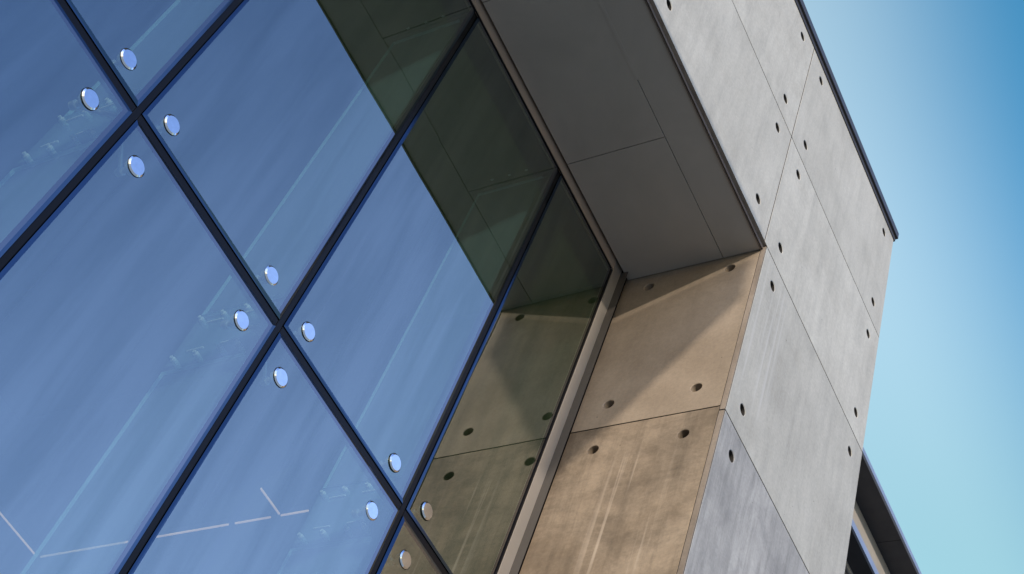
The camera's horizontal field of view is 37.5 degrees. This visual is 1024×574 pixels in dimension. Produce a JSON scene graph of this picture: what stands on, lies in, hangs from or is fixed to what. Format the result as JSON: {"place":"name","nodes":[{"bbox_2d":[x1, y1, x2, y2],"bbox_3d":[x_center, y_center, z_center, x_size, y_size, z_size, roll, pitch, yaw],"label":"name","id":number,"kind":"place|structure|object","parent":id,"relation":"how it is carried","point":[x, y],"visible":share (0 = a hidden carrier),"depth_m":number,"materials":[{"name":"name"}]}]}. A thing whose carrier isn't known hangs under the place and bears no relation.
{"place":"outdoors","nodes":[
{"label":"outdoors","id":0,"kind":"place"},
{"bbox_2d":[803,0,1023,573],"label":"sky","id":1,"kind":"structure","parent":0,"point":[932,91],"materials":[{"name":"blue"}]},
{"label":"ground","id":2,"kind":"structure","parent":0,"visible":0},
{"bbox_2d":[0,0,627,573],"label":"glass wall","id":3,"kind":"structure","parent":2,"relation":"on","point":[390,192],"depth_m":8.25,"materials":[{"name":"glass"}]},
{"bbox_2d":[81,48,179,177],"bbox_3d":[-1.942,-0.853,7.521,0.153,0.511,0.516,-14,-59,28],"label":"spider fitting","id":4,"kind":"object","parent":3,"relation":"attached to","point":[90,101],"visible":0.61,"depth_m":7.45,"materials":[{"name":"metal"}]},
{"bbox_2d":[234,265,314,387],"bbox_3d":[-1.328,0.225,8.155,0.153,0.511,0.516,-14,-59,28],"label":"spider fitting","id":5,"kind":"object","parent":3,"relation":"attached to","point":[241,319],"visible":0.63,"depth_m":8.08,"materials":[{"name":"metal"}]},
{"bbox_2d":[366,453,432,569],"bbox_3d":[-0.707,1.314,8.794,0.153,0.511,0.516,-14,-59,28],"label":"spider fitting","id":6,"kind":"object","parent":3,"relation":"attached to","point":[372,511],"visible":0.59,"depth_m":8.73,"materials":[{"name":"metal"}]},
{"bbox_2d":[482,0,898,573],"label":"concrete frame","id":7,"kind":"object","parent":2,"relation":"on","point":[713,152],"visible":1,"depth_m":11.27,"materials":[{"name":"concrete"}]},
{"bbox_2d":[844,447,921,573],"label":"wing","id":8,"kind":"structure","parent":2,"relation":"on","point":[878,543],"depth_m":17.13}
]}

